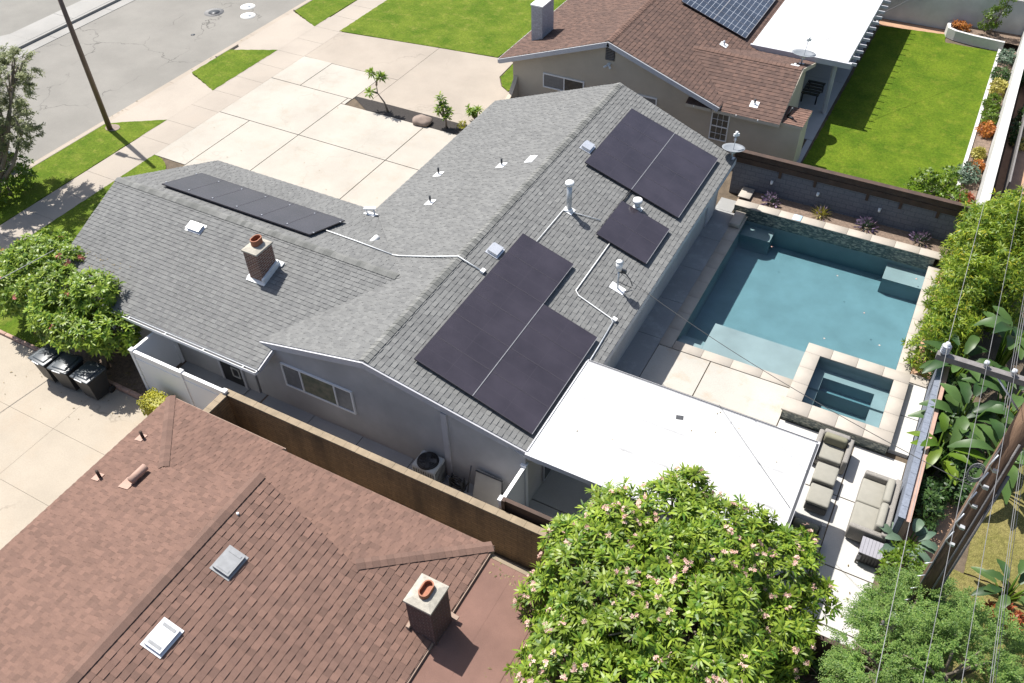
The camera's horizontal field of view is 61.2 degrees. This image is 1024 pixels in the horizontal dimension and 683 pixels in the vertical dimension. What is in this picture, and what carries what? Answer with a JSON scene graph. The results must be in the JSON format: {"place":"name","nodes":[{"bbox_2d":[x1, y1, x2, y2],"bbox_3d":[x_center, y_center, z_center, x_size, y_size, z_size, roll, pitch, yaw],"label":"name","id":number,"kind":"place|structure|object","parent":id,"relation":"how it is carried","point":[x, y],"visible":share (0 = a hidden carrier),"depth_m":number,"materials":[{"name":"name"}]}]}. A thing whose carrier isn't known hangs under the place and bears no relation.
{"place":"outdoors","nodes":[
{"label":"outdoors","id":0,"kind":"place"},
{"bbox_2d":[0,0,80,35],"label":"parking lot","id":1,"kind":"structure","parent":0,"point":[15,15],"depth_m":49.74,"materials":[{"name":"concrete"}]},
{"bbox_2d":[11,0,110,39],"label":"pavement","id":2,"kind":"structure","parent":0,"point":[45,24],"depth_m":48.82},
{"bbox_2d":[8,0,119,50],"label":"kerb","id":3,"kind":"structure","parent":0,"point":[62,26],"depth_m":48.31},
{"bbox_2d":[0,335,147,549],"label":"driveway","id":4,"kind":"structure","parent":0,"point":[53,448],"depth_m":26.70,"materials":[{"name":"concrete"}]},
{"bbox_2d":[28,344,63,382],"bbox_3d":[-14.909,0.766,28.080,0.780,1.085,0.870,23,49,23],"label":"trash bin","id":5,"kind":"object","parent":4,"relation":"on","point":[43,358],"visible":0.52,"depth_m":27.69,"materials":[{"name":"grey plastic"}]},
{"bbox_2d":[47,352,83,390],"bbox_3d":[-14.146,1.025,27.786,0.780,1.085,0.870,15,47,17],"label":"trash bin","id":6,"kind":"object","parent":4,"relation":"on","point":[63,367],"visible":0.69,"depth_m":27.44,"materials":[{"name":"grey plastic"}]},
{"bbox_2d":[69,360,115,399],"bbox_3d":[-13.269,1.303,27.471,0.780,1.085,0.870,20,48,21],"label":"trash bin","id":7,"kind":"object","parent":4,"relation":"on","point":[90,378],"visible":1,"depth_m":27.19,"materials":[{"name":"grey plastic"}]},
{"bbox_2d":[0,120,165,224],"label":"lawn","id":8,"kind":"structure","parent":0,"point":[64,166],"depth_m":37.92,"materials":[{"name":"green plant"}]},
{"bbox_2d":[0,151,38,202],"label":"bush","id":9,"kind":"object","parent":8,"relation":"on","point":[20,168],"visible":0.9,"depth_m":35.60,"materials":[{"name":"green plant"}]},
{"bbox_2d":[0,42,45,192],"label":"olive tree","id":10,"kind":"object","parent":8,"relation":"on","point":[15,122],"visible":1,"depth_m":33.94,"materials":[{"name":"green plant"}]},
{"bbox_2d":[105,124,119,130],"bbox_3d":[-18.438,-9.867,39.980,0.760,0.030,0.571,20,48,21],"label":"pole footing","id":11,"kind":"object","parent":8,"relation":"on","point":[115,127],"visible":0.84,"depth_m":39.96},
{"bbox_2d":[58,0,112,129],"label":"utility pole","id":12,"kind":"object","parent":11,"relation":"on","point":[86,69],"visible":1,"depth_m":37.68,"materials":[{"name":"wood"}]},
{"bbox_2d":[0,155,165,347],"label":"lawn","id":13,"kind":"structure","parent":0,"point":[73,221],"depth_m":34.70,"materials":[{"name":"green plant"}]},
{"bbox_2d":[0,227,87,320],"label":"flowering tree","id":14,"kind":"object","parent":13,"relation":"on","point":[19,288],"visible":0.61,"depth_m":28.67,"materials":[{"name":"green plant"}]},
{"bbox_2d":[0,0,305,174],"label":"road","id":15,"kind":"structure","parent":0,"point":[135,51],"depth_m":45.66,"materials":[{"name":"asphalt"}]},
{"bbox_2d":[5,0,134,61],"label":"gutter","id":16,"kind":"object","parent":15,"relation":"on","point":[76,25],"visible":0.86,"depth_m":48.40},
{"bbox_2d":[13,0,307,174],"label":"gutter","id":17,"kind":"object","parent":15,"relation":"on","point":[149,95],"visible":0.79,"depth_m":43.59,"materials":[{"name":"concrete"}]},
{"bbox_2d":[14,0,311,176],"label":"kerb","id":18,"kind":"structure","parent":15,"relation":"on","point":[234,46],"depth_m":39.56,"materials":[{"name":"concrete"}]},
{"bbox_2d":[0,0,385,253],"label":"sidewalk","id":19,"kind":"structure","parent":0,"point":[53,206],"depth_m":39.70,"materials":[{"name":"concrete"}]},
{"bbox_2d":[110,12,329,136],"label":"driveway apron","id":20,"kind":"object","parent":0,"point":[175,98],"visible":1,"depth_m":42.81,"materials":[{"name":"concrete"}]},
{"bbox_2d":[192,49,276,89],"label":"lawn","id":21,"kind":"structure","parent":0,"point":[220,70],"depth_m":44.22,"materials":[{"name":"green plant"}]},
{"bbox_2d":[0,395,494,682],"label":"house","id":22,"kind":"structure","parent":0,"point":[171,539],"depth_m":19.25,"materials":[{"name":"brown"}]},
{"bbox_2d":[154,56,456,210],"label":"driveway","id":23,"kind":"structure","parent":0,"point":[314,132],"depth_m":38.88,"materials":[{"name":"concrete"}]},
{"bbox_2d":[295,0,356,25],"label":"lawn","id":24,"kind":"structure","parent":0,"point":[314,12],"depth_m":48.99,"materials":[{"name":"green plant"}]},
{"bbox_2d":[179,361,498,508],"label":"side yard path","id":25,"kind":"structure","parent":0,"point":[383,451],"depth_m":26.68,"materials":[{"name":"concrete"}]},
{"bbox_2d":[412,450,446,482],"bbox_3d":[-2.360,3.661,24.752,0.765,0.863,0.655,20,48,21],"label":"air conditioner","id":26,"kind":"object","parent":25,"relation":"on","point":[429,464],"visible":0.94,"depth_m":24.46,"materials":[{"name":"metal"}]},
{"bbox_2d":[467,466,502,507],"bbox_3d":[-0.734,4.012,24.127,1.072,1.135,0.368,20,48,21],"label":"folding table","id":27,"kind":"object","parent":25,"relation":"on","point":[488,488],"visible":0.87,"depth_m":24.15,"materials":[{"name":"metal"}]},
{"bbox_2d":[305,32,512,125],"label":"driveway","id":28,"kind":"structure","parent":0,"point":[420,77],"depth_m":43.29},
{"bbox_2d":[340,0,565,57],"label":"lawn","id":29,"kind":"structure","parent":0,"point":[495,28],"depth_m":47.28,"materials":[{"name":"green plant"}]},
{"bbox_2d":[21,18,1023,682],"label":"ground","id":30,"kind":"structure","parent":0,"point":[983,342],"depth_m":28.21,"materials":[{"name":"concrete"}]},
{"bbox_2d":[0,330,145,400],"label":"garden edging","id":31,"kind":"object","parent":30,"relation":"on","point":[127,391],"visible":0.48,"depth_m":28.67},
{"bbox_2d":[60,329,268,402],"bbox_3d":[-11.680,1.038,28.484,8.400,0.001,2.000,20,48,21],"label":"planter bed","id":32,"kind":"object","parent":30,"relation":"on","point":[119,370],"visible":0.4,"depth_m":28.64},
{"bbox_2d":[22,262,142,368],"bbox_3d":[-13.761,-0.590,27.877,4.601,3.320,2.954,20,48,21],"label":"flowering tree","id":33,"kind":"object","parent":32,"relation":"on","point":[95,334],"visible":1,"depth_m":27.07,"materials":[{"name":"green plant"}]},
{"bbox_2d":[136,387,166,415],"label":"bush","id":34,"kind":"object","parent":32,"relation":"on","point":[151,401],"visible":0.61,"depth_m":26.62,"materials":[{"name":"yellow plant"}]},
{"bbox_2d":[128,332,227,409],"bbox_3d":[-9.671,1.046,26.992,3.910,1.960,1.580,20,48,21],"label":"vinyl fence","id":35,"kind":"object","parent":32,"relation":"on","point":[157,358],"visible":0.84,"depth_m":26.77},
{"bbox_2d":[203,388,562,580],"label":"block wall","id":36,"kind":"structure","parent":30,"relation":"on","point":[512,537],"depth_m":23.69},
{"bbox_2d":[54,83,736,503],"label":"house","id":37,"kind":"structure","parent":30,"relation":"on","point":[346,319],"depth_m":27.45,"materials":[{"name":"grey"}]},
{"bbox_2d":[216,359,248,388],"bbox_3d":[-8.945,0.587,27.280,1.040,2.110,0.074,20,48,21],"label":"window","id":38,"kind":"structure","parent":37,"relation":"in","point":[229,372],"depth_m":27.68,"materials":[{"name":"black paint"}]},
{"bbox_2d":[162,173,344,234],"bbox_3d":[-8.980,-4.815,29.915,6.560,0.621,1.777,20,48,21],"label":"solar array","id":39,"kind":"object","parent":37,"relation":"on","point":[287,214],"visible":1,"depth_m":29.79,"materials":[{"name":"glass"}]},
{"bbox_2d":[280,362,356,414],"bbox_3d":[-5.764,1.389,25.749,2.630,0.980,0.050,20,48,21],"label":"window","id":40,"kind":"structure","parent":37,"relation":"in","point":[333,394],"depth_m":25.73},
{"bbox_2d":[414,233,597,434],"bbox_3d":[0.439,-0.464,25.120,3.605,1.241,6.270,20,48,21],"label":"solar array","id":41,"kind":"object","parent":37,"relation":"on","point":[506,342],"visible":1,"depth_m":24.60,"materials":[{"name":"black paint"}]},
{"bbox_2d":[596,201,669,263],"bbox_3d":[4.034,-3.643,28.721,1.814,0.639,2.090,20,48,21],"label":"solar array","id":42,"kind":"object","parent":37,"relation":"on","point":[633,232],"visible":1,"depth_m":28.67,"materials":[{"name":"black paint"}]},
{"bbox_2d":[585,108,718,217],"bbox_3d":[5.121,-6.526,31.258,3.605,1.241,4.180,20,48,21],"label":"solar array","id":43,"kind":"object","parent":37,"relation":"on","point":[653,162],"visible":1,"depth_m":31.15,"materials":[{"name":"black paint"}]},
{"bbox_2d":[354,97,466,134],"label":"planter bed","id":44,"kind":"object","parent":30,"relation":"on","point":[396,112],"visible":0.67,"depth_m":40.31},
{"bbox_2d":[364,67,388,111],"bbox_3d":[-6.201,-11.629,40.004,1.373,2.020,0.967,20,48,21],"label":"young tree","id":45,"kind":"object","parent":44,"relation":"on","point":[370,72],"visible":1,"depth_m":39.63,"materials":[{"name":"green plant"}]},
{"bbox_2d":[432,91,453,127],"bbox_3d":[-3.107,-10.328,38.861,1.062,1.570,0.900,20,48,21],"label":"young tree","id":46,"kind":"object","parent":44,"relation":"on","point":[440,110],"visible":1,"depth_m":38.76,"materials":[{"name":"green plant"}]},
{"bbox_2d":[410,555,630,682],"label":"patio cover","id":47,"kind":"object","parent":30,"relation":"on","point":[483,633],"visible":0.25,"depth_m":19.20,"materials":[{"name":"brown wood"}]},
{"bbox_2d":[498,0,815,161],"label":"house","id":48,"kind":"structure","parent":30,"relation":"on","point":[716,83],"depth_m":36.88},
{"bbox_2d":[543,72,583,90],"bbox_3d":[2.293,-11.485,38.680,2.030,0.690,0.050,20,48,21],"label":"window","id":49,"kind":"structure","parent":48,"relation":"in","point":[550,81],"depth_m":38.70,"materials":[{"name":"grey glass"}]},
{"bbox_2d":[708,112,729,142],"bbox_3d":[8.678,-8.999,36.280,0.780,1.280,0.050,20,48,21],"label":"window","id":50,"kind":"structure","parent":48,"relation":"in","point":[719,124],"depth_m":36.30,"materials":[{"name":"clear glass"}]},
{"bbox_2d":[681,0,774,38],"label":"solar array","id":51,"kind":"object","parent":48,"relation":"on","point":[741,18],"visible":1,"depth_m":39.82,"materials":[{"name":"black paint"}]},
{"bbox_2d":[502,462,842,682],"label":"flowering tree","id":52,"kind":"object","parent":30,"relation":"on","point":[663,642],"visible":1,"depth_m":18.27,"materials":[{"name":"green plant"}]},
{"bbox_2d":[614,197,735,376],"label":"pool deck","id":53,"kind":"structure","parent":30,"relation":"on","point":[640,349],"depth_m":30.79,"materials":[{"name":"concrete"}]},
{"bbox_2d":[501,497,873,682],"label":"wood fence","id":54,"kind":"object","parent":30,"relation":"on","point":[523,512],"visible":0.13,"depth_m":21.39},
{"bbox_2d":[640,344,788,425],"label":"pool deck","id":55,"kind":"structure","parent":30,"relation":"on","point":[737,391],"depth_m":27.56,"materials":[{"name":"concrete"}]},
{"bbox_2d":[659,187,943,418],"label":"swimming pool","id":56,"kind":"structure","parent":30,"relation":"in","point":[774,292],"depth_m":31.70,"materials":[{"name":"liquid"}]},
{"bbox_2d":[780,343,910,454],"bbox_3d":[10.327,2.064,27.142,3.200,1.485,3.230,20,48,21],"label":"spa","id":57,"kind":"object","parent":56,"relation":"in","point":[858,380],"visible":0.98,"depth_m":27.06,"materials":[{"name":"stone"}]},
{"bbox_2d":[764,628,848,682],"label":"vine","id":58,"kind":"object","parent":30,"relation":"on","point":[815,663],"visible":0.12,"depth_m":19.36,"materials":[{"name":"green plant"}]},
{"bbox_2d":[737,192,952,254],"bbox_3d":[12.632,-4.575,33.051,8.100,0.001,0.900,20,48,21],"label":"planter bed","id":59,"kind":"object","parent":30,"relation":"on","point":[902,236],"visible":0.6,"depth_m":33.04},
{"bbox_2d":[729,150,970,241],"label":"pool wall","id":60,"kind":"structure","parent":30,"relation":"on","point":[907,210],"depth_m":32.75,"materials":[{"name":"grey concrete"}]},
{"bbox_2d":[874,536,925,601],"bbox_3d":[9.726,5.747,21.740,1.282,1.660,1.672,20,48,21],"label":"bush","id":61,"kind":"object","parent":30,"relation":"on","point":[895,555],"visible":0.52,"depth_m":21.46,"materials":[{"name":"green plant"}]},
{"bbox_2d":[887,383,925,458],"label":"spa walkway","id":62,"kind":"structure","parent":30,"relation":"on","point":[906,423],"depth_m":26.10,"materials":[{"name":"concrete"}]},
{"bbox_2d":[877,19,944,33],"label":"planter bed","id":63,"kind":"object","parent":30,"relation":"on","point":[891,23],"visible":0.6,"depth_m":45.77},
{"bbox_2d":[815,562,1023,682],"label":"feathery tree","id":64,"kind":"object","parent":30,"relation":"on","point":[955,615],"visible":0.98,"depth_m":17.76,"materials":[{"name":"green plant"}]},
{"bbox_2d":[911,256,946,379],"bbox_3d":[14.686,-1.046,29.772,0.610,0.001,7.260,20,48,21],"label":"planter bed","id":65,"kind":"object","parent":30,"relation":"on","point":[916,372],"depth_m":27.84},
{"bbox_2d":[900,282,985,379],"bbox_3d":[13.548,-0.312,27.067,2.288,2.797,2.577,20,48,21],"label":"bamboo","id":66,"kind":"object","parent":65,"relation":"on","point":[964,328],"visible":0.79,"depth_m":26.72,"materials":[{"name":"green plant"}]},
{"bbox_2d":[923,245,1003,340],"bbox_3d":[14.541,-1.467,27.851,2.168,3.325,2.521,20,48,21],"label":"bamboo","id":67,"kind":"object","parent":65,"relation":"on","point":[974,289],"visible":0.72,"depth_m":27.16,"materials":[{"name":"green plant"}]},
{"bbox_2d":[885,236,977,543],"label":"block wall","id":68,"kind":"structure","parent":30,"relation":"on","point":[905,502],"depth_m":23.81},
{"bbox_2d":[902,480,962,577],"bbox_3d":[11.380,5.017,23.617,1.480,0.001,3.000,20,48,21],"label":"dirt patch","id":69,"kind":"object","parent":30,"relation":"on","point":[942,528],"visible":0.2,"depth_m":23.58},
{"bbox_2d":[877,515,937,568],"bbox_3d":[10.346,5.303,22.631,1.724,1.031,1.689,20,48,21],"label":"banana plant","id":70,"kind":"object","parent":69,"relation":"on","point":[923,533],"visible":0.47,"depth_m":22.36,"materials":[{"name":"green plant"}]},
{"bbox_2d":[911,474,951,532],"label":"shrub","id":71,"kind":"object","parent":69,"relation":"on","point":[932,495],"visible":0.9,"depth_m":23.24,"materials":[{"name":"green plant"}]},
{"bbox_2d":[935,455,977,506],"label":"shrub","id":72,"kind":"object","parent":69,"relation":"on","point":[948,482],"visible":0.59,"depth_m":23.70,"materials":[{"name":"green plant"}]},
{"bbox_2d":[928,409,964,460],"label":"shrub","id":73,"kind":"object","parent":30,"relation":"on","point":[952,423],"visible":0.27,"depth_m":24.72,"materials":[{"name":"green plant"}]},
{"bbox_2d":[907,412,985,484],"bbox_3d":[12.161,3.241,24.273,2.015,1.637,1.939,-8,44,-6],"label":"banana plant","id":74,"kind":"object","parent":30,"relation":"on","point":[934,455],"visible":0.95,"depth_m":23.92,"materials":[{"name":"green plant"}]},
{"bbox_2d":[878,0,1023,36],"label":"garden wall","id":75,"kind":"structure","parent":30,"relation":"on","point":[940,14],"depth_m":44.72,"materials":[{"name":"white paint"}]},
{"bbox_2d":[880,342,1023,657],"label":"utility pole","id":76,"kind":"object","parent":30,"relation":"on","point":[974,511],"visible":0.83,"depth_m":16.29,"materials":[{"name":"brown wood"}]},
{"bbox_2d":[620,272,973,486],"bbox_3d":[6.077,0.329,21.554,0.015,3.370,12.152,-21,47,-19],"label":"service drop","id":77,"kind":"object","parent":76,"relation":"attached to","point":[805,395],"visible":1,"depth_m":20.13,"materials":[{"name":"black metal"}]},
{"bbox_2d":[918,328,998,390],"bbox_3d":[13.491,0.941,26.367,2.486,1.972,2.223,20,48,21],"label":"banana plant","id":78,"kind":"object","parent":30,"relation":"on","point":[971,348],"visible":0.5,"depth_m":25.93,"materials":[{"name":"green plant"}]},
{"bbox_2d":[908,379,1013,450],"bbox_3d":[12.899,2.375,24.937,2.771,1.926,2.125,-22,47,-20],"label":"banana plant","id":79,"kind":"object","parent":30,"relation":"on","point":[956,400],"visible":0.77,"depth_m":24.77,"materials":[{"name":"green plant"}]},
{"bbox_2d":[944,21,1004,50],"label":"planter wall","id":80,"kind":"structure","parent":30,"relation":"on","point":[951,33],"depth_m":43.89,"materials":[{"name":"white paint"}]},
{"bbox_2d":[952,25,1020,44],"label":"planter bed","id":81,"kind":"object","parent":80,"relation":"in","point":[1009,38],"visible":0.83,"depth_m":43.93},
{"bbox_2d":[977,0,1016,34],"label":"shrub","id":82,"kind":"object","parent":81,"relation":"on","point":[993,23],"visible":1,"depth_m":43.29,"materials":[{"name":"green plant"}]},
{"bbox_2d":[931,202,1020,301],"bbox_3d":[15.435,-2.701,28.869,2.114,3.648,2.659,31,53,30],"label":"bamboo","id":83,"kind":"object","parent":30,"relation":"on","point":[992,239],"visible":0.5,"depth_m":28.13,"materials":[{"name":"green plant"}]},
{"bbox_2d":[952,49,1001,197],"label":"garden kerb","id":84,"kind":"structure","parent":30,"relation":"on","point":[976,125],"depth_m":38.48,"materials":[{"name":"white paint"}]},
{"bbox_2d":[937,189,1023,272],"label":"bamboo","id":85,"kind":"object","parent":30,"relation":"on","point":[996,204],"visible":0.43,"depth_m":29.41,"materials":[{"name":"green plant"}]},
{"bbox_2d":[956,50,1015,203],"bbox_3d":[20.643,-9.071,37.820,0.680,0.001,17.800,20,48,21],"label":"planter bed","id":86,"kind":"object","parent":30,"relation":"on","point":[981,142],"visible":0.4,"depth_m":37.22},
{"bbox_2d":[954,161,981,185],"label":"garden plant","id":87,"kind":"object","parent":86,"relation":"on","point":[967,180],"visible":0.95,"depth_m":34.88,"materials":[{"name":"green plant"}]},
{"bbox_2d":[967,240,1023,339],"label":"bamboo","id":88,"kind":"object","parent":30,"relation":"on","point":[1014,277],"visible":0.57,"depth_m":27.33,"materials":[{"name":"green plant"}]},
{"bbox_2d":[974,306,1023,365],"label":"banana plant","id":89,"kind":"object","parent":30,"relation":"on","point":[1004,323],"visible":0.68,"depth_m":26.07,"materials":[{"name":"green plant"}]},
{"bbox_2d":[976,32,1023,223],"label":"garden wall","id":90,"kind":"structure","parent":30,"relation":"on","point":[990,164],"depth_m":35.69,"materials":[{"name":"white paint"}]},
{"bbox_2d":[993,84,1023,199],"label":"dirt patch","id":91,"kind":"object","parent":30,"relation":"on","point":[1017,179],"depth_m":36.08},
{"bbox_2d":[1001,104,1023,197],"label":"garden fence","id":92,"kind":"object","parent":91,"relation":"on","point":[1008,178],"visible":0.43,"depth_m":35.35,"materials":[{"name":"brown wood"}]},
{"bbox_2d":[995,196,1023,265],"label":"bamboo","id":93,"kind":"object","parent":30,"relation":"on","point":[1018,236],"visible":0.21,"depth_m":29.20,"materials":[{"name":"green plant"}]},
{"bbox_2d":[1007,69,1023,145],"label":"shrub","id":94,"kind":"object","parent":30,"relation":"on","point":[1015,122],"visible":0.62,"depth_m":37.47,"materials":[{"name":"green plant"}]},
{"bbox_2d":[528,419,905,648],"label":"patio","id":95,"kind":"structure","parent":0,"point":[566,494],"depth_m":24.18,"materials":[{"name":"concrete"}]},
{"bbox_2d":[497,462,528,508],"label":"gate","id":96,"kind":"structure","parent":95,"relation":"on","point":[516,490],"depth_m":23.06,"materials":[{"name":"white plastic"}]},
{"bbox_2d":[525,359,819,548],"bbox_3d":[4.204,3.678,23.396,6.660,2.550,3.910,20,48,21],"label":"patio cover","id":97,"kind":"object","parent":95,"relation":"on","point":[599,407],"visible":0.7,"depth_m":22.66,"materials":[{"name":"white metal"}]},
{"bbox_2d":[789,513,825,557],"bbox_3d":[7.684,5.170,22.950,1.000,0.770,0.950,20,48,21],"label":"armchair","id":98,"kind":"object","parent":95,"relation":"on","point":[798,520],"visible":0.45,"depth_m":22.86,"materials":[{"name":"grey wicker"}]},
{"bbox_2d":[803,483,833,515],"bbox_3d":[8.491,4.369,23.999,0.620,0.430,0.680,20,48,21],"label":"ottoman","id":99,"kind":"object","parent":95,"relation":"on","point":[818,499],"visible":1,"depth_m":23.82,"materials":[{"name":"fabric"}]},
{"bbox_2d":[810,462,838,489],"bbox_3d":[8.847,3.850,24.526,0.620,0.430,0.680,20,48,21],"label":"ottoman","id":100,"kind":"object","parent":95,"relation":"on","point":[825,475],"visible":0.93,"depth_m":24.33,"materials":[{"name":"fabric"}]},
{"bbox_2d":[813,428,854,474],"bbox_3d":[9.259,3.116,25.029,1.000,0.770,0.950,20,48,21],"label":"armchair","id":101,"kind":"object","parent":95,"relation":"on","point":[835,448],"visible":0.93,"depth_m":24.89,"materials":[{"name":"beige fabric"}]},
{"bbox_2d":[854,536,883,570],"bbox_3d":[9.396,5.574,22.720,0.611,0.530,0.544,20,48,21],"label":"side table","id":102,"kind":"object","parent":95,"relation":"on","point":[868,551],"visible":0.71,"depth_m":22.58,"materials":[{"name":"wicker"}]},
{"bbox_2d":[845,470,902,544],"bbox_3d":[9.859,4.503,23.550,0.970,0.780,2.100,20,48,21],"label":"sofa","id":103,"kind":"object","parent":95,"relation":"on","point":[874,507],"visible":0.94,"depth_m":23.39,"materials":[{"name":"beige fabric"}]},
{"bbox_2d":[797,19,878,162],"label":"patio","id":104,"kind":"structure","parent":0,"point":[819,72],"depth_m":40.74,"materials":[{"name":"concrete"}]},
{"bbox_2d":[750,0,890,113],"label":"patio cover","id":105,"kind":"object","parent":104,"relation":"on","point":[790,26],"visible":0.97,"depth_m":39.76,"materials":[{"name":"white metal"}]},
{"bbox_2d":[802,25,996,198],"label":"lawn","id":106,"kind":"structure","parent":0,"point":[907,104],"depth_m":39.52,"materials":[{"name":"green plant"}]},
{"bbox_2d":[903,165,968,202],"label":"bush","id":107,"kind":"object","parent":106,"relation":"on","point":[935,183],"visible":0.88,"depth_m":34.03,"materials":[{"name":"green plant"}]},
{"bbox_2d":[932,569,1023,682],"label":"lawn","id":108,"kind":"structure","parent":0,"point":[965,581],"depth_m":21.96,"materials":[{"name":"yellow plant"}]},
{"bbox_2d":[971,559,1023,613],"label":"banana plant","id":109,"kind":"object","parent":108,"relation":"on","point":[989,589],"visible":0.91,"depth_m":21.57,"materials":[{"name":"green plant"}]},
{"bbox_2d":[964,405,1023,595],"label":"lawn","id":110,"kind":"structure","parent":0,"point":[998,534],"depth_m":23.23,"materials":[{"name":"yellow plant"}]},
{"bbox_2d":[947,418,1023,503],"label":"banana plant","id":111,"kind":"object","parent":110,"relation":"on","point":[995,431],"visible":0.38,"depth_m":23.76,"materials":[{"name":"green plant"}]},
{"bbox_2d":[955,365,1023,423],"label":"banana plant","id":112,"kind":"object","parent":110,"relation":"on","point":[994,384],"visible":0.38,"depth_m":25.02,"materials":[{"name":"green plant"}]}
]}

